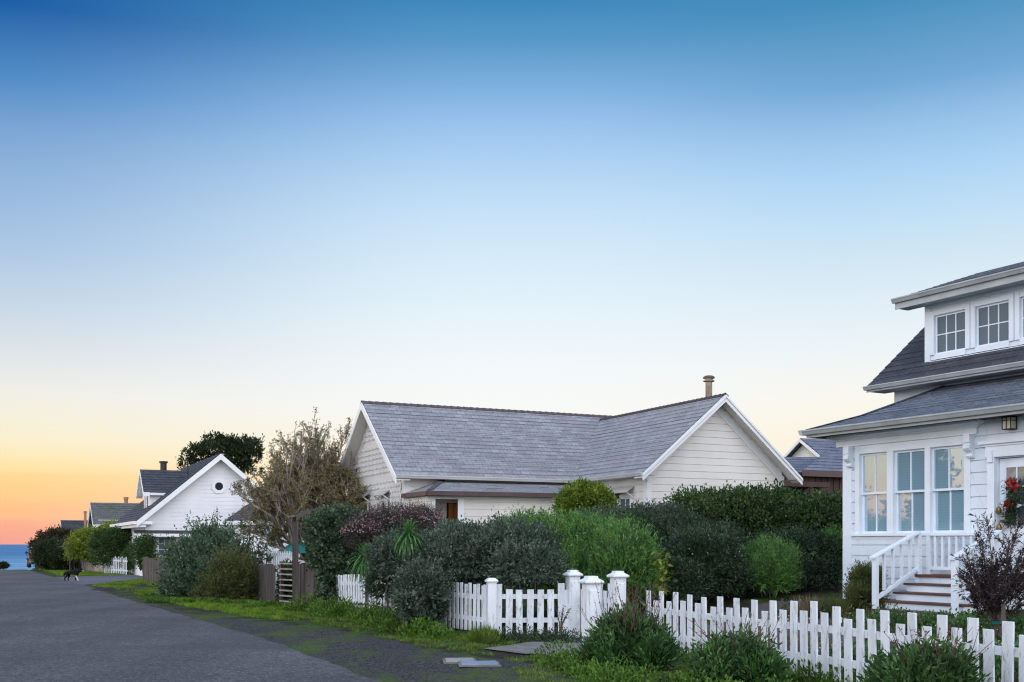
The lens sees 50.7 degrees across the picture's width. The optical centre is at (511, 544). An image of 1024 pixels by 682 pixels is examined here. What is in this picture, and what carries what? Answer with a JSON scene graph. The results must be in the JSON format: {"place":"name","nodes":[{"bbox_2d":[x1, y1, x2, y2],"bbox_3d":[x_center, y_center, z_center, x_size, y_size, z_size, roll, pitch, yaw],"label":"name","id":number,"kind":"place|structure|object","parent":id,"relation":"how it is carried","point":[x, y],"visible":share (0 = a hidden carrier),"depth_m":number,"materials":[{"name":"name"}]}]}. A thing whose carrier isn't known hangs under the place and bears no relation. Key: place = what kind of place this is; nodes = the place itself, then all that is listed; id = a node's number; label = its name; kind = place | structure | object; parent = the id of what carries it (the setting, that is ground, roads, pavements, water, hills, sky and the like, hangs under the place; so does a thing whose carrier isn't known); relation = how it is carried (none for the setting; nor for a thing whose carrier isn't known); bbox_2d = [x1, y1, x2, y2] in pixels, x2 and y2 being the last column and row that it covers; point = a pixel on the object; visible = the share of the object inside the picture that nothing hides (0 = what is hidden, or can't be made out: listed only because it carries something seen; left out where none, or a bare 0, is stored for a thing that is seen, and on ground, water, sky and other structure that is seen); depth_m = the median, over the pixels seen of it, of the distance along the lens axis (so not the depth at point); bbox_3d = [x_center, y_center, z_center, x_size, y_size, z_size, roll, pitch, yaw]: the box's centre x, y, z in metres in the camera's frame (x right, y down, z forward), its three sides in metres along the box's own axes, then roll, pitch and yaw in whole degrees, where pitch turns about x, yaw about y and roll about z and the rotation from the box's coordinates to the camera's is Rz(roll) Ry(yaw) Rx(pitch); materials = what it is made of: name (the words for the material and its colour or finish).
{"place":"outdoors","nodes":[
{"label":"outdoors","id":0,"kind":"place"},
{"bbox_2d":[0,544,34,569],"bbox_3d":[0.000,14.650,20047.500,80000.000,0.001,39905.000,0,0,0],"label":"sea","id":1,"kind":"structure","parent":0,"point":[15,556],"depth_m":1388.29,"materials":[{"name":"blue liquid"}]},
{"bbox_2d":[127,584,154,588],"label":"dirt","id":2,"kind":"structure","parent":0,"point":[143,585],"depth_m":40.17,"materials":[{"name":"soil"}]},
{"bbox_2d":[39,568,324,621],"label":"lawn grass","id":3,"kind":"structure","parent":0,"point":[232,609],"depth_m":29.01,"materials":[{"name":"green plant"}]},
{"bbox_2d":[0,569,381,681],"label":"road","id":4,"kind":"structure","parent":0,"point":[53,629],"depth_m":17.27,"materials":[{"name":"grey asphalt"}]},
{"bbox_2d":[63,568,83,580],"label":"dog","id":5,"kind":"object","parent":4,"relation":"on","point":[75,572],"visible":1,"depth_m":47.12},
{"bbox_2d":[0,0,1023,543],"label":"sky","id":6,"kind":"structure","parent":0,"point":[248,217],"materials":[{"name":"blue"}]},
{"bbox_2d":[31,565,1023,681],"bbox_3d":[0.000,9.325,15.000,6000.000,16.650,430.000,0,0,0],"label":"ground","id":7,"kind":"structure","parent":0,"point":[832,592],"depth_m":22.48,"materials":[{"name":"green plant"}]},
{"bbox_2d":[0,561,11,569],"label":"coastal bush","id":8,"kind":"object","parent":7,"relation":"on","point":[5,565],"visible":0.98,"depth_m":75.35,"materials":[{"name":"green plant"}]},
{"bbox_2d":[25,550,35,567],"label":"parked car","id":9,"kind":"object","parent":7,"relation":"on","point":[28,563],"visible":0.24,"depth_m":73.93,"materials":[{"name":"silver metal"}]},
{"bbox_2d":[25,524,78,549],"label":"spreading tree","id":10,"kind":"object","parent":7,"relation":"on","point":[59,532],"visible":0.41,"depth_m":71.64,"materials":[{"name":"green plant"}]},
{"bbox_2d":[26,535,79,569],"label":"garden shrub","id":11,"kind":"object","parent":7,"relation":"on","point":[45,554],"visible":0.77,"depth_m":66.71,"materials":[{"name":"green plant"}]},
{"bbox_2d":[55,536,71,570],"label":"bare sapling","id":12,"kind":"object","parent":7,"relation":"on","point":[68,552],"visible":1,"depth_m":62.98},
{"bbox_2d":[60,511,87,529],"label":"cottage","id":13,"kind":"structure","parent":7,"relation":"on","point":[71,524],"depth_m":85.50,"materials":[{"name":"concrete"}]},
{"bbox_2d":[58,524,100,570],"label":"garden shrub","id":14,"kind":"object","parent":7,"relation":"on","point":[78,546],"visible":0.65,"depth_m":63.44,"materials":[{"name":"green plant"}]},
{"bbox_2d":[75,559,103,571],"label":"board fence","id":15,"kind":"object","parent":7,"relation":"on","point":[87,566],"visible":0.2,"depth_m":64.88,"materials":[{"name":"wood"}]},
{"bbox_2d":[55,574,142,584],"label":"side lane","id":16,"kind":"structure","parent":7,"relation":"on","point":[85,580],"depth_m":51.21,"materials":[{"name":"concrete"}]},
{"bbox_2d":[92,516,120,529],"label":"garden shrub","id":17,"kind":"object","parent":7,"relation":"on","point":[107,524],"visible":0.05,"depth_m":65.46,"materials":[{"name":"green plant"}]},
{"bbox_2d":[91,586,122,590],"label":"dirt","id":18,"kind":"structure","parent":7,"relation":"on","point":[100,588],"depth_m":38.58,"materials":[{"name":"soil"}]},
{"bbox_2d":[87,497,138,567],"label":"shingled cottage","id":19,"kind":"structure","parent":7,"relation":"on","point":[99,513],"depth_m":76.85,"materials":[{"name":"grey"}]},
{"bbox_2d":[104,555,127,574],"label":"picket fence","id":20,"kind":"object","parent":7,"relation":"on","point":[107,569],"visible":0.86,"depth_m":58.14,"materials":[{"name":"white paint"}]},
{"bbox_2d":[82,524,159,573],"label":"clipped hedge","id":21,"kind":"object","parent":7,"relation":"on","point":[109,542],"visible":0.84,"depth_m":58.62,"materials":[{"name":"green plant"}]},
{"bbox_2d":[137,593,254,603],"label":"undergrowth","id":22,"kind":"object","parent":7,"relation":"on","point":[147,597],"visible":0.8,"depth_m":30.21,"materials":[{"name":"green plant"}]},
{"bbox_2d":[149,506,264,597],"bbox_3d":[-9.467,0.330,33.508,3.746,3.141,4.452,0,0,0],"label":"wild shrub","id":23,"kind":"object","parent":7,"relation":"on","point":[181,562],"visible":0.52,"depth_m":33.04,"materials":[{"name":"green plant"}]},
{"bbox_2d":[143,557,277,601],"bbox_3d":[-11.426,1.158,39.111,0.198,1.210,20.372,0,0,-29],"label":"board fence","id":24,"kind":"object","parent":7,"relation":"on","point":[266,581],"visible":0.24,"depth_m":31.47,"materials":[{"name":"brown wood"}]},
{"bbox_2d":[110,453,316,575],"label":"gabled cottage","id":25,"kind":"structure","parent":7,"relation":"on","point":[200,489],"depth_m":55.36,"materials":[{"name":"wood"}]},
{"bbox_2d":[144,496,146,507],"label":"dormer window","id":26,"kind":"structure","parent":25,"relation":"in","point":[145,497],"depth_m":57.79,"materials":[{"name":"white paint"}]},
{"bbox_2d":[156,537,178,556],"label":"window","id":27,"kind":"structure","parent":25,"relation":"in","point":[160,539],"depth_m":54.30,"materials":[{"name":"white paint"}]},
{"bbox_2d":[212,479,225,493],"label":"octagonal window","id":28,"kind":"structure","parent":25,"relation":"in","point":[218,485],"depth_m":55.54,"materials":[{"name":"white paint"}]},
{"bbox_2d":[176,430,267,475],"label":"pine tree","id":29,"kind":"object","parent":7,"relation":"on","point":[232,448],"visible":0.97,"depth_m":73.39,"materials":[{"name":"green plant"}]},
{"bbox_2d":[186,540,263,599],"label":"wild shrub","id":30,"kind":"object","parent":7,"relation":"on","point":[240,564],"visible":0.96,"depth_m":31.20,"materials":[{"name":"green plant"}]},
{"bbox_2d":[196,520,280,564],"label":"thin shrub","id":31,"kind":"object","parent":7,"relation":"on","point":[269,558],"visible":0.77,"depth_m":33.15,"materials":[{"name":"green plant"}]},
{"bbox_2d":[245,599,307,610],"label":"undergrowth","id":32,"kind":"object","parent":7,"relation":"on","point":[268,603],"visible":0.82,"depth_m":28.02,"materials":[{"name":"green plant"}]},
{"bbox_2d":[256,550,299,594],"bbox_3d":[-11.092,0.896,41.002,0.069,1.454,21.560,0,0,-27],"label":"picket fence","id":33,"kind":"object","parent":7,"relation":"on","point":[278,554],"visible":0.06,"depth_m":33.37,"materials":[{"name":"white paint"}]},
{"bbox_2d":[257,533,304,580],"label":"board fence","id":34,"kind":"object","parent":7,"relation":"on","point":[277,549],"visible":0.02,"depth_m":40.69,"materials":[{"name":"white wood"}]},
{"bbox_2d":[275,558,299,599],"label":"wooden gate","id":35,"kind":"structure","parent":7,"relation":"on","point":[285,581],"depth_m":30.78,"materials":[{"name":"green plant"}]},
{"bbox_2d":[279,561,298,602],"bbox_3d":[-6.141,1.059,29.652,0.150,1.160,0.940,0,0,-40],"label":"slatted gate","id":36,"kind":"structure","parent":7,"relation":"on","point":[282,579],"depth_m":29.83,"materials":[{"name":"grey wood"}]},
{"bbox_2d":[278,541,305,552],"bbox_3d":[-7.162,0.703,36.000,1.146,1.706,1.146,0,0,-34],"label":"garden umbrella","id":37,"kind":"object","parent":7,"relation":"on","point":[288,548],"visible":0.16,"depth_m":35.62,"materials":[{"name":"teal fabric"}]},
{"bbox_2d":[229,407,370,561],"bbox_3d":[-6.458,-1.379,36.384,5.790,6.040,6.368,0,0,0],"label":"sparse tree","id":38,"kind":"object","parent":7,"relation":"on","point":[286,493],"visible":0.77,"depth_m":35.33,"materials":[{"name":"brown plant"}]},
{"bbox_2d":[292,508,320,603],"bbox_3d":[-5.290,0.351,28.965,1.428,2.620,1.045,0,0,-28],"label":"wooden arbor","id":39,"kind":"object","parent":7,"relation":"on","point":[295,554],"visible":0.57,"depth_m":28.22,"materials":[{"name":"grey wood"}]},
{"bbox_2d":[298,563,319,603],"bbox_3d":[-5.165,1.121,28.234,0.197,1.282,1.504,0,0,-40],"label":"board fence","id":40,"kind":"object","parent":7,"relation":"on","point":[306,578],"visible":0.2,"depth_m":28.41,"materials":[{"name":"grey wood"}]},
{"bbox_2d":[300,500,378,602],"bbox_3d":[-4.325,0.284,28.037,2.220,2.859,3.618,0,0,0],"label":"ivy mass","id":41,"kind":"object","parent":7,"relation":"on","point":[329,556],"visible":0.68,"depth_m":26.82,"materials":[{"name":"green plant"}]},
{"bbox_2d":[344,542,380,609],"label":"spiky plant","id":42,"kind":"object","parent":7,"relation":"on","point":[358,567],"visible":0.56,"depth_m":23.80,"materials":[{"name":"green plant"}]},
{"bbox_2d":[283,591,457,639],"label":"undergrowth","id":43,"kind":"object","parent":7,"relation":"on","point":[383,619],"visible":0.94,"depth_m":22.36,"materials":[{"name":"green plant"}]},
{"bbox_2d":[85,585,662,681],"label":"gravel verge","id":44,"kind":"structure","parent":7,"relation":"on","point":[402,662],"depth_m":15.81,"materials":[{"name":"grey gravel"}]},
{"bbox_2d":[222,623,457,658],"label":"moss","id":45,"kind":"object","parent":44,"relation":"on","point":[316,645],"visible":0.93,"depth_m":17.28,"materials":[{"name":"green plant"}]},
{"bbox_2d":[442,658,475,663],"bbox_3d":[-0.728,1.617,15.036,0.460,0.040,0.520,0,0,-6],"label":"utility cover","id":46,"kind":"object","parent":44,"relation":"on","point":[450,660],"visible":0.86,"depth_m":14.89,"materials":[{"name":"concrete"}]},
{"bbox_2d":[457,660,500,666],"bbox_3d":[-0.444,1.606,14.548,0.560,0.040,0.500,0,0,-6],"label":"utility cover","id":47,"kind":"object","parent":44,"relation":"on","point":[495,663],"visible":1,"depth_m":14.40,"materials":[{"name":"concrete"}]},
{"bbox_2d":[337,494,445,599],"bbox_3d":[-2.936,0.223,27.233,3.141,2.983,2.281,0,0,-28],"label":"flowering shrub","id":48,"kind":"object","parent":7,"relation":"on","point":[424,514],"visible":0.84,"depth_m":26.76,"materials":[{"name":"purple plant"}]},
{"bbox_2d":[390,519,425,561],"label":"spiky plant","id":49,"kind":"object","parent":7,"relation":"on","point":[408,527],"visible":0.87,"depth_m":20.89,"materials":[{"name":"green plant"}]},
{"bbox_2d":[336,574,485,630],"bbox_3d":[-2.389,1.155,22.895,0.069,0.924,8.562,0,0,-27],"label":"picket fence","id":50,"kind":"object","parent":7,"relation":"on","point":[467,595],"visible":0.28,"depth_m":20.15,"materials":[{"name":"white paint"}]},
{"bbox_2d":[358,566,394,613],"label":"creeper","id":51,"kind":"object","parent":50,"relation":"attached to","point":[370,583],"visible":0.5,"depth_m":22.92,"materials":[{"name":"green plant"}]},
{"bbox_2d":[360,506,574,628],"bbox_3d":[-0.999,0.477,21.253,4.329,2.490,5.003,0,0,0],"label":"garden shrub","id":52,"kind":"object","parent":7,"relation":"on","point":[503,552],"visible":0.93,"depth_m":20.29,"materials":[{"name":"green plant"}]},
{"bbox_2d":[461,620,507,643],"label":"grass clump","id":53,"kind":"object","parent":7,"relation":"on","point":[487,635],"visible":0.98,"depth_m":17.76,"materials":[{"name":"green plant"}]},
{"bbox_2d":[485,578,566,634],"bbox_3d":[0.284,1.172,19.131,1.527,1.163,0.204,0,0,-13],"label":"picket fence","id":54,"kind":"object","parent":7,"relation":"on","point":[495,596],"visible":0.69,"depth_m":19.08,"materials":[{"name":"white paint"}]},
{"bbox_2d":[485,639,580,654],"bbox_3d":[0.823,1.627,17.215,1.688,0.049,2.489,0,0,38],"label":"concrete apron","id":55,"kind":"object","parent":7,"relation":"on","point":[526,647],"visible":0.44,"depth_m":17.07,"materials":[{"name":"grey concrete"}]},
{"bbox_2d":[494,624,581,642],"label":"undergrowth","id":56,"kind":"object","parent":7,"relation":"on","point":[536,636],"visible":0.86,"depth_m":17.93,"materials":[{"name":"green plant"}]},
{"bbox_2d":[554,603,571,635],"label":"leafy plant","id":57,"kind":"object","parent":7,"relation":"on","point":[560,625],"visible":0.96,"depth_m":18.40,"materials":[{"name":"grey plant"}]},
{"bbox_2d":[562,570,582,637],"bbox_3d":[1.085,1.114,19.300,0.286,1.305,0.286,0,0,-20],"label":"gate post","id":58,"kind":"object","parent":7,"relation":"on","point":[572,584],"visible":0.85,"depth_m":19.20,"materials":[{"name":"white wood"}]},
{"bbox_2d":[493,503,668,619],"bbox_3d":[1.268,0.379,22.052,3.686,2.538,4.449,0,0,0],"label":"rosemary shrub","id":59,"kind":"object","parent":7,"relation":"on","point":[599,547],"visible":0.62,"depth_m":20.77,"materials":[{"name":"green plant"}]},
{"bbox_2d":[466,497,700,589],"bbox_3d":[1.529,0.169,27.342,6.821,2.754,2.557,0,0,-14],"label":"hedge","id":60,"kind":"object","parent":7,"relation":"on","point":[661,508],"visible":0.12,"depth_m":27.38,"materials":[{"name":"green plant"}]},
{"bbox_2d":[548,476,621,515],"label":"garden shrub","id":61,"kind":"object","parent":7,"relation":"on","point":[585,493],"visible":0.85,"depth_m":29.06,"materials":[{"name":"green plant"}]},
{"bbox_2d":[578,576,603,644],"bbox_3d":[1.135,1.089,15.500,0.286,1.265,0.286,0,0,-20],"label":"gate post","id":62,"kind":"object","parent":7,"relation":"on","point":[590,594],"visible":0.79,"depth_m":15.40,"materials":[{"name":"white wood"}]},
{"bbox_2d":[581,583,609,631],"bbox_3d":[1.467,1.141,18.553,0.068,0.969,1.292,0,0,-22],"label":"picket fence","id":63,"kind":"object","parent":7,"relation":"on","point":[605,599],"visible":0.2,"depth_m":18.27,"materials":[{"name":"white paint"}]},
{"bbox_2d":[607,571,628,612],"bbox_3d":[1.755,1.096,17.900,0.286,1.305,0.286,0,0,-20],"label":"gate post","id":64,"kind":"object","parent":7,"relation":"on","point":[620,577],"visible":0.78,"depth_m":17.80,"materials":[{"name":"white wood"}]},
{"bbox_2d":[568,579,686,673],"bbox_3d":[1.502,1.194,13.997,1.564,1.452,1.657,0,0,0],"label":"salvia bush","id":65,"kind":"object","parent":7,"relation":"on","point":[630,631],"visible":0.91,"depth_m":13.81,"materials":[{"name":"green plant"}]},
{"bbox_2d":[650,551,673,594],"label":"leafy plant","id":66,"kind":"object","parent":7,"relation":"on","point":[662,573],"visible":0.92,"depth_m":19.94,"materials":[{"name":"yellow plant"}]},
{"bbox_2d":[599,502,759,591],"bbox_3d":[3.667,0.065,25.230,4.018,2.277,4.779,0,0,0],"label":"hedge","id":67,"kind":"object","parent":7,"relation":"on","point":[661,525],"visible":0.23,"depth_m":24.99,"materials":[{"name":"green plant"}]},
{"bbox_2d":[529,639,868,681],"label":"undergrowth","id":68,"kind":"object","parent":7,"relation":"on","point":[589,670],"visible":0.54,"depth_m":12.69,"materials":[{"name":"green plant"}]},
{"bbox_2d":[645,519,754,610],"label":"garden shrub","id":69,"kind":"object","parent":7,"relation":"on","point":[697,567],"visible":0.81,"depth_m":22.17,"materials":[{"name":"green plant"}]},
{"bbox_2d":[678,612,796,681],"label":"salvia bush","id":70,"kind":"object","parent":7,"relation":"on","point":[743,656],"visible":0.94,"depth_m":11.97,"materials":[{"name":"green plant"}]},
{"bbox_2d":[663,477,842,543],"bbox_3d":[6.796,-0.317,27.831,6.236,2.812,3.474,0,0,16],"label":"hedge","id":71,"kind":"object","parent":7,"relation":"on","point":[761,507],"visible":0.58,"depth_m":27.09,"materials":[{"name":"green plant"}]},
{"bbox_2d":[686,622,832,650],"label":"undergrowth","id":72,"kind":"object","parent":7,"relation":"on","point":[778,640],"visible":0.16,"depth_m":16.49,"materials":[{"name":"green plant"}]},
{"bbox_2d":[738,532,812,597],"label":"rosemary shrub","id":73,"kind":"object","parent":7,"relation":"on","point":[773,564],"visible":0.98,"depth_m":22.57,"materials":[{"name":"green plant"}]},
{"bbox_2d":[713,522,842,599],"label":"garden shrub","id":74,"kind":"object","parent":7,"relation":"on","point":[816,572],"visible":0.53,"depth_m":23.76,"materials":[{"name":"green plant"}]},
{"bbox_2d":[782,443,842,568],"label":"brown house","id":75,"kind":"structure","parent":7,"relation":"on","point":[824,470],"depth_m":41.39,"materials":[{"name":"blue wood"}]},
{"bbox_2d":[783,438,835,456],"bbox_3d":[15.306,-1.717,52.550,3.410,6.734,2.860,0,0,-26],"label":"dormer","id":76,"kind":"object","parent":75,"relation":"attached to","point":[803,447],"depth_m":51.91,"materials":[{"name":"beige paint"}]},
{"bbox_2d":[811,524,842,589],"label":"rosemary shrub","id":77,"kind":"object","parent":7,"relation":"on","point":[831,532],"visible":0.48,"depth_m":24.17,"materials":[{"name":"green plant"}]},
{"bbox_2d":[646,590,1023,681],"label":"picket fence","id":78,"kind":"object","parent":7,"relation":"on","point":[1007,651],"visible":0.6,"depth_m":12.52,"materials":[{"name":"white paint"}]},
{"bbox_2d":[838,559,891,612],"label":"garden shrub","id":79,"kind":"object","parent":7,"relation":"on","point":[859,588],"visible":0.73,"depth_m":19.62,"materials":[{"name":"green plant"}]},
{"bbox_2d":[797,607,1023,681],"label":"undergrowth","id":80,"kind":"object","parent":7,"relation":"on","point":[929,619],"visible":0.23,"depth_m":15.87,"materials":[{"name":"green plant"}]},
{"bbox_2d":[798,262,1023,616],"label":"white house","id":81,"kind":"structure","parent":7,"relation":"on","point":[933,455],"depth_m":20.25,"materials":[{"name":"paint"}]},
{"bbox_2d":[851,436,973,538],"bbox_3d":[7.572,-1.025,20.477,0.205,1.850,2.800,0,0,-30],"label":"triple window","id":82,"kind":"structure","parent":81,"relation":"in","point":[902,489],"depth_m":20.49,"materials":[{"name":"white wood"}]},
{"bbox_2d":[930,303,970,359],"bbox_3d":[8.619,-4.160,21.246,0.084,0.980,0.920,0,0,-30],"label":"dormer window","id":83,"kind":"structure","parent":81,"relation":"in","point":[952,329],"depth_m":21.26,"materials":[{"name":"white wood"}]},
{"bbox_2d":[970,293,1014,352],"bbox_3d":[9.090,-4.160,20.429,0.084,0.980,0.920,0,0,-30],"label":"dormer window","id":84,"kind":"structure","parent":81,"relation":"in","point":[992,323],"depth_m":20.46,"materials":[{"name":"white wood"}]},
{"bbox_2d":[1001,415,1017,429],"bbox_3d":[8.530,-2.080,18.535,0.210,0.230,0.200,0,0,-30],"label":"wall lantern","id":85,"kind":"object","parent":81,"relation":"attached to","point":[1009,422],"depth_m":18.49,"materials":[{"name":"metal"}]},
{"bbox_2d":[996,475,1023,529],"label":"door wreath","id":86,"kind":"object","parent":81,"relation":"attached to","point":[1014,496],"depth_m":18.58,"materials":[{"name":"green plant"}]},
{"bbox_2d":[1000,457,1023,572],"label":"door","id":87,"kind":"structure","parent":81,"relation":"in","point":[1013,467],"depth_m":18.71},
{"bbox_2d":[1015,291,1023,344],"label":"dormer window","id":88,"kind":"structure","parent":81,"relation":"in","point":[1019,296],"depth_m":19.92,"materials":[{"name":"white wood"}]},
{"bbox_2d":[856,609,993,681],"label":"salvia bush","id":89,"kind":"object","parent":7,"relation":"on","point":[925,661],"visible":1,"depth_m":9.82,"materials":[{"name":"green plant"}]},
{"bbox_2d":[950,511,1023,641],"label":"bronze shrub","id":90,"kind":"object","parent":7,"relation":"on","point":[988,595],"visible":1,"depth_m":14.46,"materials":[{"name":"purple plant"}]},
{"bbox_2d":[991,604,1005,640],"bbox_3d":[6.527,1.164,14.404,0.249,0.720,0.130,0,0,22],"label":"plant stake","id":91,"kind":"object","parent":7,"relation":"on","point":[1002,615],"visible":0.46,"depth_m":14.37,"materials":[{"name":"brown wood"}]},
{"bbox_2d":[340,375,802,539],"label":"gabled house","id":92,"kind":"structure","parent":0,"point":[476,464],"depth_m":33.00,"materials":[{"name":"beige paint"}]},
{"bbox_2d":[379,498,387,521],"bbox_3d":[-3.999,-0.863,33.611,0.120,1.135,0.820,0,0,-26],"label":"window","id":93,"kind":"structure","parent":92,"relation":"in","point":[384,500],"depth_m":33.62,"materials":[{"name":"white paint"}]},
{"bbox_2d":[448,504,457,522],"bbox_3d":[-1.374,-0.020,31.905,1.050,2.340,0.065,0,0,-21],"label":"door","id":94,"kind":"structure","parent":92,"relation":"in","point":[452,508],"depth_m":31.75,"materials":[{"name":"orange wood"}]},
{"bbox_2d":[616,493,632,509],"bbox_3d":[3.336,-0.968,32.081,0.120,1.045,0.930,0,0,-26],"label":"window","id":95,"kind":"structure","parent":92,"relation":"in","point":[625,498],"depth_m":32.08,"materials":[{"name":"white paint"}]},
{"bbox_2d":[678,598,893,652],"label":"garden path","id":96,"kind":"structure","parent":0,"point":[764,607],"depth_m":19.04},
{"bbox_2d":[724,622,760,634],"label":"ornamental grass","id":97,"kind":"object","parent":96,"relation":"on","point":[740,631],"depth_m":18.15,"materials":[{"name":"plant"}]},
{"bbox_2d":[789,593,831,616],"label":"ornamental grass","id":98,"kind":"object","parent":96,"relation":"on","point":[801,606],"depth_m":19.48,"materials":[{"name":"brown plant"}]},
{"bbox_2d":[815,594,856,616],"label":"ornamental grass","id":99,"kind":"object","parent":96,"relation":"on","point":[826,608],"depth_m":19.30,"materials":[{"name":"green plant"}]},
{"bbox_2d":[777,595,906,624],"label":"undergrowth","id":100,"kind":"object","parent":96,"relation":"on","point":[842,613],"visible":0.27,"depth_m":18.57,"materials":[{"name":"green plant"}]}
]}

